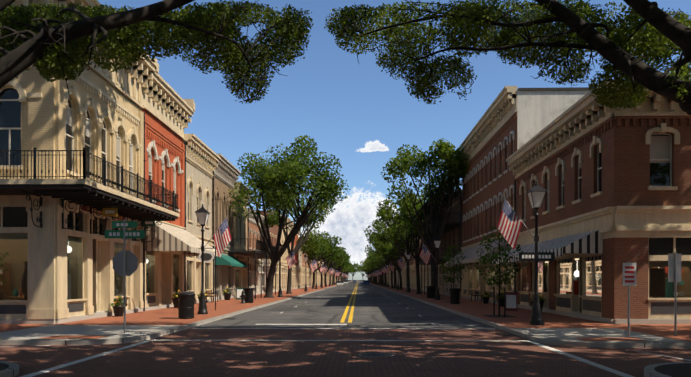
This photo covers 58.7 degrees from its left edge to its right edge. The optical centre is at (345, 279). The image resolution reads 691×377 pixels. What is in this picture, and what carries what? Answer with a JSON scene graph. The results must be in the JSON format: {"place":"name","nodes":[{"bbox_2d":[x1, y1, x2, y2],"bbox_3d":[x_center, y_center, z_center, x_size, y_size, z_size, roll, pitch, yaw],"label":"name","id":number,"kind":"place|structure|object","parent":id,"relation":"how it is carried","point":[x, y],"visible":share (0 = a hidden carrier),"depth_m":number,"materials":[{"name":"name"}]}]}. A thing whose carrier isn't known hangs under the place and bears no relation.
{"place":"outdoors","nodes":[
{"label":"outdoors","id":0,"kind":"place"},
{"bbox_2d":[0,361,18,376],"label":"sidewalk","id":1,"kind":"structure","parent":0,"point":[9,369],"depth_m":10.84,"materials":[{"name":"concrete"}]},
{"bbox_2d":[0,0,313,103],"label":"oak tree","id":2,"kind":"object","parent":1,"relation":"on","point":[46,39],"visible":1,"depth_m":14.46,"materials":[{"name":"green plant"}]},
{"bbox_2d":[0,281,351,344],"bbox_3d":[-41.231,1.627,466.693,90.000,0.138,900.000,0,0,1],"label":"sidewalk","id":3,"kind":"structure","parent":0,"point":[147,325],"depth_m":20.81,"materials":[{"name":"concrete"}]},
{"bbox_2d":[110,296,127,316],"bbox_3d":[-9.670,1.112,26.247,0.688,0.909,0.699,0,0,1],"label":"planter","id":4,"kind":"object","parent":3,"relation":"on","point":[118,309],"visible":0.9,"depth_m":26.10,"materials":[{"name":"black"}]},
{"bbox_2d":[105,219,144,332],"bbox_3d":[-6.466,-0.109,17.977,1.150,3.350,0.082,0,0,1],"label":"street sign post","id":5,"kind":"object","parent":3,"relation":"on","point":[125,263],"visible":0.98,"depth_m":17.97,"materials":[{"name":"silver metal"}]},
{"bbox_2d":[172,289,179,307],"bbox_3d":[-9.351,1.044,34.279,0.781,1.044,0.754,0,0,-44],"label":"planter","id":6,"kind":"object","parent":3,"relation":"on","point":[175,299],"visible":0.52,"depth_m":34.13,"materials":[{"name":"black metal"}]},
{"bbox_2d":[177,292,195,318],"bbox_3d":[-6.425,1.036,24.778,0.740,1.060,0.740,0,0,1],"label":"trash can","id":7,"kind":"object","parent":3,"relation":"on","point":[185,305],"visible":1,"depth_m":24.54,"materials":[{"name":"black metal"}]},
{"bbox_2d":[183,134,220,303],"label":"stone building","id":8,"kind":"structure","parent":3,"relation":"on","point":[202,158],"depth_m":41.16,"materials":[{"name":"beige stone"}]},
{"bbox_2d":[195,204,209,313],"bbox_3d":[-6.509,-0.954,27.980,0.600,5.040,0.600,0,0,1],"label":"lamp post","id":9,"kind":"object","parent":3,"relation":"on","point":[202,213],"visible":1,"depth_m":27.89,"materials":[{"name":"black metal"}]},
{"bbox_2d":[198,246,215,309],"bbox_3d":[-7.165,-0.084,31.795,0.930,3.300,0.060,0,0,1],"label":"sign pole","id":10,"kind":"object","parent":3,"relation":"on","point":[208,256],"visible":0.94,"depth_m":31.77,"materials":[{"name":"black metal"}]},
{"bbox_2d":[206,290,217,302],"bbox_3d":[-9.302,1.141,42.841,0.500,0.850,1.600,0,0,1],"label":"bench","id":11,"kind":"object","parent":3,"relation":"on","point":[209,293],"visible":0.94,"depth_m":42.44,"materials":[{"name":"brown wood"}]},
{"bbox_2d":[222,287,231,299],"bbox_3d":[-9.136,1.054,47.350,0.705,1.024,0.685,0,0,-44],"label":"planter","id":12,"kind":"object","parent":3,"relation":"on","point":[227,294],"visible":1,"depth_m":47.15,"materials":[{"name":"black metal"}]},
{"bbox_2d":[212,154,246,300],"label":"tan building","id":13,"kind":"structure","parent":3,"relation":"on","point":[226,172],"depth_m":49.06,"materials":[{"name":"beige"}]},
{"bbox_2d":[236,288,242,299],"bbox_3d":[-8.378,1.091,48.823,0.600,0.950,0.480,0,0,-5],"label":"sandwich board","id":14,"kind":"object","parent":3,"relation":"on","point":[238,292],"visible":0.79,"depth_m":48.67,"materials":[{"name":"white"}]},
{"bbox_2d":[234,181,251,297],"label":"cream building","id":15,"kind":"structure","parent":3,"relation":"on","point":[240,277],"depth_m":56.10,"materials":[{"name":"beige"}]},
{"bbox_2d":[240,289,246,302],"bbox_3d":[-6.794,1.101,40.789,0.398,0.930,0.397,0,0,-44],"label":"hydrant","id":16,"kind":"object","parent":3,"relation":"on","point":[243,296],"visible":1,"depth_m":40.70,"materials":[{"name":"black metal"}]},
{"bbox_2d":[243,287,253,302],"bbox_3d":[-6.529,1.036,41.483,0.740,1.060,0.740,0,0,1],"label":"trash can","id":17,"kind":"object","parent":3,"relation":"on","point":[249,294],"visible":0.85,"depth_m":41.24,"materials":[{"name":"black metal"}]},
{"bbox_2d":[228,239,279,298],"bbox_3d":[-8.381,-0.902,58.075,2.429,4.937,15.590,0,0,1],"label":"iron balcony","id":18,"kind":"object","parent":3,"relation":"on","point":[260,252],"visible":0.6,"depth_m":53.25,"materials":[{"name":"black"}]},
{"bbox_2d":[247,209,271,294],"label":"orange building","id":19,"kind":"structure","parent":3,"relation":"on","point":[254,233],"depth_m":64.58,"materials":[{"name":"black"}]},
{"bbox_2d":[278,242,282,296],"bbox_3d":[-5.933,-0.954,55.774,0.600,5.040,0.600,0,0,1],"label":"lamp post","id":20,"kind":"object","parent":3,"relation":"on","point":[280,289],"visible":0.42,"depth_m":55.68,"materials":[{"name":"black metal"}]},
{"bbox_2d":[227,135,350,297],"bbox_3d":[-4.743,-5.704,53.725,10.518,14.540,9.521,0,0,1],"label":"street tree","id":21,"kind":"object","parent":3,"relation":"on","point":[269,180],"visible":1,"depth_m":52.52,"materials":[{"name":"green plant"}]},
{"bbox_2d":[263,181,331,293],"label":"street tree","id":22,"kind":"object","parent":3,"relation":"on","point":[273,219],"visible":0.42,"depth_m":68.90,"materials":[{"name":"green plant"}]},
{"bbox_2d":[304,255,307,290],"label":"lamp post","id":23,"kind":"object","parent":3,"relation":"on","point":[305,257],"visible":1,"depth_m":83.12,"materials":[{"name":"black metal"}]},
{"bbox_2d":[315,260,317,288],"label":"lamp post","id":24,"kind":"object","parent":3,"relation":"on","point":[316,276],"visible":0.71,"depth_m":103.68,"materials":[{"name":"black metal"}]},
{"bbox_2d":[296,227,342,288],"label":"street tree","id":25,"kind":"object","parent":3,"relation":"on","point":[313,244],"visible":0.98,"depth_m":106.71,"materials":[{"name":"green plant"}]},
{"bbox_2d":[308,231,347,286],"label":"street tree","id":26,"kind":"object","parent":3,"relation":"on","point":[320,258],"visible":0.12,"depth_m":133.73,"materials":[{"name":"green plant"}]},
{"bbox_2d":[143,113,516,310],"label":"pilasters","id":27,"kind":"object","parent":3,"relation":"on","point":[144,249],"visible":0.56,"depth_m":37.81,"materials":[{"name":"black metal"}]},
{"bbox_2d":[316,247,344,283],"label":"street tree","id":28,"kind":"object","parent":3,"relation":"on","point":[330,264],"visible":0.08,"depth_m":148.63,"materials":[{"name":"green plant"}]},
{"bbox_2d":[324,260,341,284],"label":"street tree","id":29,"kind":"object","parent":3,"relation":"on","point":[334,266],"visible":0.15,"depth_m":192.02,"materials":[{"name":"green plant"}]},
{"bbox_2d":[326,246,347,284],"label":"street tree","id":30,"kind":"object","parent":3,"relation":"on","point":[343,249],"visible":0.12,"depth_m":175.05,"materials":[{"name":"green plant"}]},
{"bbox_2d":[330,256,349,271],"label":"street tree","id":31,"kind":"object","parent":3,"relation":"on","point":[346,260],"visible":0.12,"depth_m":202.81,"materials":[{"name":"green plant"}]},
{"bbox_2d":[337,264,348,275],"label":"street tree","id":32,"kind":"object","parent":3,"relation":"on","point":[345,267],"visible":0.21,"depth_m":255.69,"materials":[{"name":"green plant"}]},
{"bbox_2d":[201,216,227,250],"bbox_3d":[-5.969,-2.129,27.969,1.220,1.591,0.140,0,0,1],"label":"flagpole","id":33,"kind":"object","parent":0,"point":[202,247],"visible":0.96,"depth_m":27.96,"materials":[{"name":"grey metal"}]},
{"bbox_2d":[214,218,231,255],"bbox_3d":[-5.610,-1.943,28.015,0.811,1.805,0.137,0,0,1],"label":"american flag","id":34,"kind":"object","parent":33,"relation":"hanging from","point":[222,237],"visible":0.96,"depth_m":28.01,"materials":[{"name":"multicoloured fabric"}]},
{"bbox_2d":[286,250,296,268],"bbox_3d":[-4.897,-1.848,55.663,0.974,1.763,0.195,0,0,1],"label":"american flag","id":35,"kind":"object","parent":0,"point":[291,260],"visible":1,"depth_m":55.69,"materials":[{"name":"multicoloured fabric"}]},
{"bbox_2d":[310,260,317,271],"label":"american flag","id":36,"kind":"object","parent":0,"point":[313,266],"visible":0.98,"depth_m":83.31,"materials":[{"name":"multicoloured fabric"}]},
{"bbox_2d":[192,281,496,328],"bbox_3d":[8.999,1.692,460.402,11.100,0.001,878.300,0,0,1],"label":"road","id":37,"kind":"structure","parent":0,"point":[330,306],"depth_m":29.93,"materials":[{"name":"grey asphalt"}]},
{"bbox_2d":[10,281,690,376],"bbox_3d":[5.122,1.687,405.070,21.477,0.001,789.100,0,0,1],"label":"road markings","id":38,"kind":"object","parent":37,"relation":"on","point":[350,321],"visible":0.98,"depth_m":17.06,"materials":[{"name":"paint"}]},
{"bbox_2d":[351,264,360,280],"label":"street tree","id":39,"kind":"object","parent":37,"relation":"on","point":[354,270],"visible":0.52,"depth_m":451.66,"materials":[{"name":"green plant"}]},
{"bbox_2d":[353,260,366,275],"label":"street tree","id":40,"kind":"object","parent":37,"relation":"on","point":[358,267],"visible":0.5,"depth_m":451.91,"materials":[{"name":"green plant"}]},
{"bbox_2d":[224,290,515,356],"bbox_3d":[0.644,1.688,57.028,10.600,0.008,87.220,0,0,1],"label":"road patch","id":41,"kind":"object","parent":37,"relation":"on","point":[292,308],"visible":0.98,"depth_m":27.51,"materials":[{"name":"grey asphalt"}]},
{"bbox_2d":[0,328,690,376],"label":"paved intersection","id":42,"kind":"structure","parent":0,"point":[330,359],"depth_m":13.54,"materials":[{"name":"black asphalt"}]},
{"bbox_2d":[98,0,690,279],"label":"sky","id":43,"kind":"structure","parent":0,"point":[344,104],"materials":[{"name":"blue"}]},
{"bbox_2d":[298,140,402,264],"bbox_3d":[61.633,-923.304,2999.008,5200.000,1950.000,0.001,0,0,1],"label":"cloud","id":44,"kind":"structure","parent":43,"relation":"in","point":[351,223],"depth_m":2999.27,"materials":[{"name":"white"}]},
{"bbox_2d":[398,257,404,269],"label":"american flag","id":45,"kind":"object","parent":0,"point":[401,263],"visible":1,"depth_m":75.43,"materials":[{"name":"multicoloured fabric"}]},
{"bbox_2d":[419,244,430,264],"bbox_3d":[6.264,-1.977,48.366,0.899,1.717,0.319,0,0,1],"label":"american flag","id":46,"kind":"object","parent":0,"point":[425,255],"visible":0.96,"depth_m":48.31,"materials":[{"name":"multicoloured fabric"}]},
{"bbox_2d":[496,291,503,306],"bbox_3d":[9.153,1.095,35.935,0.668,0.944,0.720,0,0,1],"label":"trash can","id":47,"kind":"object","parent":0,"point":[502,299],"visible":0.67,"depth_m":35.79,"materials":[{"name":"black metal"}]},
{"bbox_2d":[370,283,690,347],"bbox_3d":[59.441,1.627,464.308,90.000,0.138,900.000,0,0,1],"label":"sidewalk","id":48,"kind":"structure","parent":0,"point":[557,329],"depth_m":19.71,"materials":[{"name":"concrete"}]},
{"bbox_2d":[361,264,373,281],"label":"street tree","id":49,"kind":"object","parent":48,"relation":"on","point":[368,270],"visible":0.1,"depth_m":270.92,"materials":[{"name":"green plant"}]},
{"bbox_2d":[363,264,375,280],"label":"street tree","id":50,"kind":"object","parent":48,"relation":"on","point":[365,267],"visible":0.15,"depth_m":244.35,"materials":[{"name":"green plant"}]},
{"bbox_2d":[363,257,379,282],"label":"street tree","id":51,"kind":"object","parent":48,"relation":"on","point":[366,261],"visible":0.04,"depth_m":200.57,"materials":[{"name":"green plant"}]},
{"bbox_2d":[367,250,377,283],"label":"street tree","id":52,"kind":"object","parent":48,"relation":"on","point":[372,266],"visible":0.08,"depth_m":217.44,"materials":[{"name":"green plant"}]},
{"bbox_2d":[365,243,389,285],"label":"street tree","id":53,"kind":"object","parent":48,"relation":"on","point":[369,249],"visible":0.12,"depth_m":146.61,"materials":[{"name":"green plant"}]},
{"bbox_2d":[369,254,389,283],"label":"street tree","id":54,"kind":"object","parent":48,"relation":"on","point":[371,255],"visible":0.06,"depth_m":175.56,"materials":[{"name":"green plant"}]},
{"bbox_2d":[369,251,390,285],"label":"street tree","id":55,"kind":"object","parent":48,"relation":"on","point":[376,261],"visible":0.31,"depth_m":159.84,"materials":[{"name":"green plant"}]},
{"bbox_2d":[372,245,404,285],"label":"street tree","id":56,"kind":"object","parent":48,"relation":"on","point":[380,258],"visible":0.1,"depth_m":121.35,"materials":[{"name":"green plant"}]},
{"bbox_2d":[364,209,412,288],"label":"street tree","id":57,"kind":"object","parent":48,"relation":"on","point":[377,225],"visible":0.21,"depth_m":109.09,"materials":[{"name":"green plant"}]},
{"bbox_2d":[370,225,415,289],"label":"street tree","id":58,"kind":"object","parent":48,"relation":"on","point":[390,247],"visible":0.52,"depth_m":93.79,"materials":[{"name":"green plant"}]},
{"bbox_2d":[396,258,399,289],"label":"lamp post","id":59,"kind":"object","parent":48,"relation":"on","point":[398,277],"visible":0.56,"depth_m":95.43,"materials":[{"name":"black metal"}]},
{"bbox_2d":[389,262,394,272],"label":"american flag","id":60,"kind":"object","parent":59,"relation":"attached to","point":[391,267],"visible":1,"depth_m":95.40,"materials":[{"name":"multicoloured fabric"}]},
{"bbox_2d":[376,196,428,291],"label":"street tree","id":61,"kind":"object","parent":48,"relation":"on","point":[382,237],"visible":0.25,"depth_m":81.04,"materials":[{"name":"green plant"}]},
{"bbox_2d":[407,253,410,292],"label":"lamp post","id":62,"kind":"object","parent":48,"relation":"on","point":[408,258],"visible":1,"depth_m":75.39,"materials":[{"name":"black metal"}]},
{"bbox_2d":[376,191,444,293],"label":"street tree","id":63,"kind":"object","parent":48,"relation":"on","point":[404,213],"visible":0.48,"depth_m":65.36,"materials":[{"name":"green plant"}]},
{"bbox_2d":[380,138,469,297],"bbox_3d":[7.266,-5.039,53.217,8.496,13.210,8.288,0,0,1],"label":"street tree","id":64,"kind":"object","parent":48,"relation":"on","point":[452,167],"visible":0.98,"depth_m":51.97,"materials":[{"name":"green plant"}]},
{"bbox_2d":[426,286,434,297],"bbox_3d":[7.191,1.036,52.002,0.740,1.060,0.740,0,0,1],"label":"trash can","id":65,"kind":"object","parent":48,"relation":"on","point":[430,291],"visible":1,"depth_m":51.76,"materials":[{"name":"black metal"}]},
{"bbox_2d":[434,236,441,299],"bbox_3d":[7.213,-0.954,48.200,0.600,5.040,0.600,0,0,1],"label":"lamp post","id":66,"kind":"object","parent":48,"relation":"on","point":[437,241],"visible":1,"depth_m":48.08,"materials":[{"name":"black metal"}]},
{"bbox_2d":[418,194,459,294],"bbox_3d":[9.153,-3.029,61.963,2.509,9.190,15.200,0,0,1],"label":"street tree","id":67,"kind":"object","parent":48,"relation":"on","point":[450,226],"visible":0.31,"depth_m":60.36,"materials":[{"name":"green"}]},
{"bbox_2d":[439,244,467,287],"bbox_3d":[7.630,-0.466,43.199,2.054,4.066,2.144,0,0,1],"label":"young tree","id":68,"kind":"object","parent":48,"relation":"on","point":[450,278],"visible":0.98,"depth_m":43.12,"materials":[{"name":"green plant"}]},
{"bbox_2d":[449,288,459,303],"bbox_3d":[7.032,1.036,39.502,0.740,1.060,0.740,0,0,1],"label":"trash can","id":69,"kind":"object","parent":48,"relation":"on","point":[454,295],"visible":1,"depth_m":39.23,"materials":[{"name":"black metal"}]},
{"bbox_2d":[471,290,481,301],"bbox_3d":[9.486,1.141,44.453,0.500,0.850,1.600,0,0,1],"label":"bench","id":70,"kind":"object","parent":48,"relation":"on","point":[475,292],"visible":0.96,"depth_m":44.28,"materials":[{"name":"black metal"}]},
{"bbox_2d":[481,291,490,303],"bbox_3d":[9.260,1.149,40.436,0.600,0.835,0.664,0,0,1],"label":"planter","id":71,"kind":"object","parent":48,"relation":"on","point":[487,296],"visible":1,"depth_m":40.32,"materials":[{"name":"black metal"}]},
{"bbox_2d":[475,227,522,317],"bbox_3d":[6.626,-0.378,26.389,2.087,3.889,2.156,0,0,1],"label":"young tree","id":72,"kind":"object","parent":48,"relation":"on","point":[499,255],"visible":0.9,"depth_m":26.34,"materials":[{"name":"green plant"}]},
{"bbox_2d":[506,292,517,310],"bbox_3d":[8.356,1.091,30.973,0.600,0.950,0.480,0,0,13],"label":"sandwich board","id":73,"kind":"object","parent":48,"relation":"on","point":[511,301],"visible":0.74,"depth_m":30.82,"materials":[{"name":"white"}]},
{"bbox_2d":[527,180,546,324],"bbox_3d":[6.658,-0.954,21.406,0.600,5.040,0.600,0,0,1],"label":"lamp post","id":74,"kind":"object","parent":48,"relation":"on","point":[536,194],"visible":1,"depth_m":21.30,"materials":[{"name":"black metal"}]},
{"bbox_2d":[503,197,538,241],"bbox_3d":[6.108,-2.122,21.418,1.239,1.577,0.140,0,0,1],"label":"flagpole","id":75,"kind":"object","parent":74,"relation":"attached to","point":[536,238],"visible":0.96,"depth_m":21.40,"materials":[{"name":"grey metal"}]},
{"bbox_2d":[497,199,521,248],"bbox_3d":[5.718,-1.939,21.446,0.876,1.784,0.111,0,0,1],"label":"american flag","id":76,"kind":"object","parent":75,"relation":"hanging from","point":[509,224],"visible":0.98,"depth_m":21.43,"materials":[{"name":"multicoloured fabric"}]},
{"bbox_2d":[519,252,554,260],"bbox_3d":[6.657,-0.804,21.357,1.240,0.300,0.038,0,0,1],"label":"street sign","id":77,"kind":"object","parent":74,"relation":"attached to","point":[536,256],"visible":1,"depth_m":21.34,"materials":[{"name":"black metal"}]},
{"bbox_2d":[529,293,545,311],"bbox_3d":[9.109,1.073,28.998,0.820,0.987,0.793,0,0,-33],"label":"planter","id":78,"kind":"object","parent":48,"relation":"on","point":[542,300],"visible":0.52,"depth_m":28.91,"materials":[{"name":"black metal"}]},
{"bbox_2d":[623,262,635,337],"bbox_3d":[7.606,0.541,16.472,0.360,2.050,0.086,0,0,1],"label":"parking sign pole","id":79,"kind":"object","parent":48,"relation":"on","point":[629,274],"visible":0.98,"depth_m":16.44,"materials":[{"name":"silver metal"}]},
{"bbox_2d":[668,252,680,335],"bbox_3d":[9.220,0.391,17.162,0.360,2.350,0.080,0,0,1],"label":"sign pole","id":80,"kind":"object","parent":48,"relation":"on","point":[674,267],"visible":1,"depth_m":17.18,"materials":[{"name":"silver metal"}]},
{"bbox_2d":[644,362,690,376],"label":"sidewalk","id":81,"kind":"structure","parent":0,"point":[677,369],"depth_m":10.72,"materials":[{"name":"concrete"}]},
{"bbox_2d":[324,0,690,114],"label":"oak tree","id":82,"kind":"object","parent":81,"relation":"on","point":[638,39],"visible":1,"depth_m":15.25,"materials":[{"name":"green plant"}]},
{"label":"ground","id":83,"kind":"structure","parent":0,"visible":0},
{"bbox_2d":[0,0,156,323],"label":"cream building","id":84,"kind":"structure","parent":83,"relation":"on","point":[52,271],"depth_m":22.59,"materials":[{"name":"painted stucco"},{"name":"glass"},{"name":"iron"}]},
{"bbox_2d":[0,147,179,242],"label":"iron balcony","id":85,"kind":"object","parent":84,"relation":"on","point":[136,204],"visible":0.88,"depth_m":22.12,"materials":[{"name":"black metal"}]},
{"bbox_2d":[141,58,220,310],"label":"brick building","id":86,"kind":"structure","parent":83,"relation":"on","point":[168,110],"depth_m":33.64,"materials":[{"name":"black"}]},
{"bbox_2d":[259,209,281,291],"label":"building","id":87,"kind":"structure","parent":83,"relation":"on","point":[273,233],"depth_m":79.42,"materials":[{"name":"beige"}]},
{"bbox_2d":[281,215,293,290],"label":"building","id":88,"kind":"structure","parent":83,"relation":"on","point":[284,271],"depth_m":90.18,"materials":[{"name":"beige"}]},
{"bbox_2d":[291,223,300,289],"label":"building","id":89,"kind":"structure","parent":83,"relation":"on","point":[295,278],"depth_m":105.62,"materials":[{"name":"beige"}]},
{"bbox_2d":[298,237,302,287],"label":"building","id":90,"kind":"structure","parent":83,"relation":"on","point":[300,268],"depth_m":114.77,"materials":[{"name":"beige paint"}]},
{"bbox_2d":[302,248,308,287],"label":"building","id":91,"kind":"structure","parent":83,"relation":"on","point":[305,274],"depth_m":123.36,"materials":[{"name":"beige paint"}]},
{"bbox_2d":[308,257,312,286],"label":"building","id":92,"kind":"structure","parent":83,"relation":"on","point":[310,277],"depth_m":137.00,"materials":[{"name":"beige"}]},
{"bbox_2d":[317,260,318,285],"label":"building","id":93,"kind":"structure","parent":83,"relation":"on","point":[317,277],"depth_m":163.53,"materials":[{"name":"beige"}]},
{"bbox_2d":[396,270,399,286],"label":"building","id":94,"kind":"structure","parent":83,"relation":"on","point":[397,278],"depth_m":142.39,"materials":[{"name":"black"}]},
{"bbox_2d":[402,245,406,287],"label":"building","id":95,"kind":"structure","parent":83,"relation":"on","point":[404,278],"depth_m":119.85,"materials":[{"name":"black"}]},
{"bbox_2d":[406,246,413,288],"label":"building","id":96,"kind":"structure","parent":83,"relation":"on","point":[411,263],"depth_m":105.47,"materials":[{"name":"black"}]},
{"bbox_2d":[413,237,417,289],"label":"building","id":97,"kind":"structure","parent":83,"relation":"on","point":[414,279],"depth_m":98.99,"materials":[{"name":"black"}]},
{"bbox_2d":[419,220,423,290],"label":"building","id":98,"kind":"structure","parent":83,"relation":"on","point":[422,270],"depth_m":88.96,"materials":[{"name":"black"}]},
{"bbox_2d":[423,244,430,291],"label":"building","id":99,"kind":"structure","parent":83,"relation":"on","point":[429,275],"depth_m":79.62,"materials":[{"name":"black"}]},
{"bbox_2d":[436,190,461,295],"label":"dark brick building","id":100,"kind":"structure","parent":83,"relation":"on","point":[452,237],"depth_m":61.24,"materials":[{"name":"black brick"}]},
{"bbox_2d":[445,86,590,303],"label":"tall brick building","id":101,"kind":"structure","parent":83,"relation":"on","point":[512,120],"depth_m":40.26,"materials":[{"name":"red brick"}]},
{"bbox_2d":[492,79,690,323],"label":"corner building","id":102,"kind":"structure","parent":83,"relation":"on","point":[615,183],"depth_m":22.44,"materials":[{"name":"red brick"}]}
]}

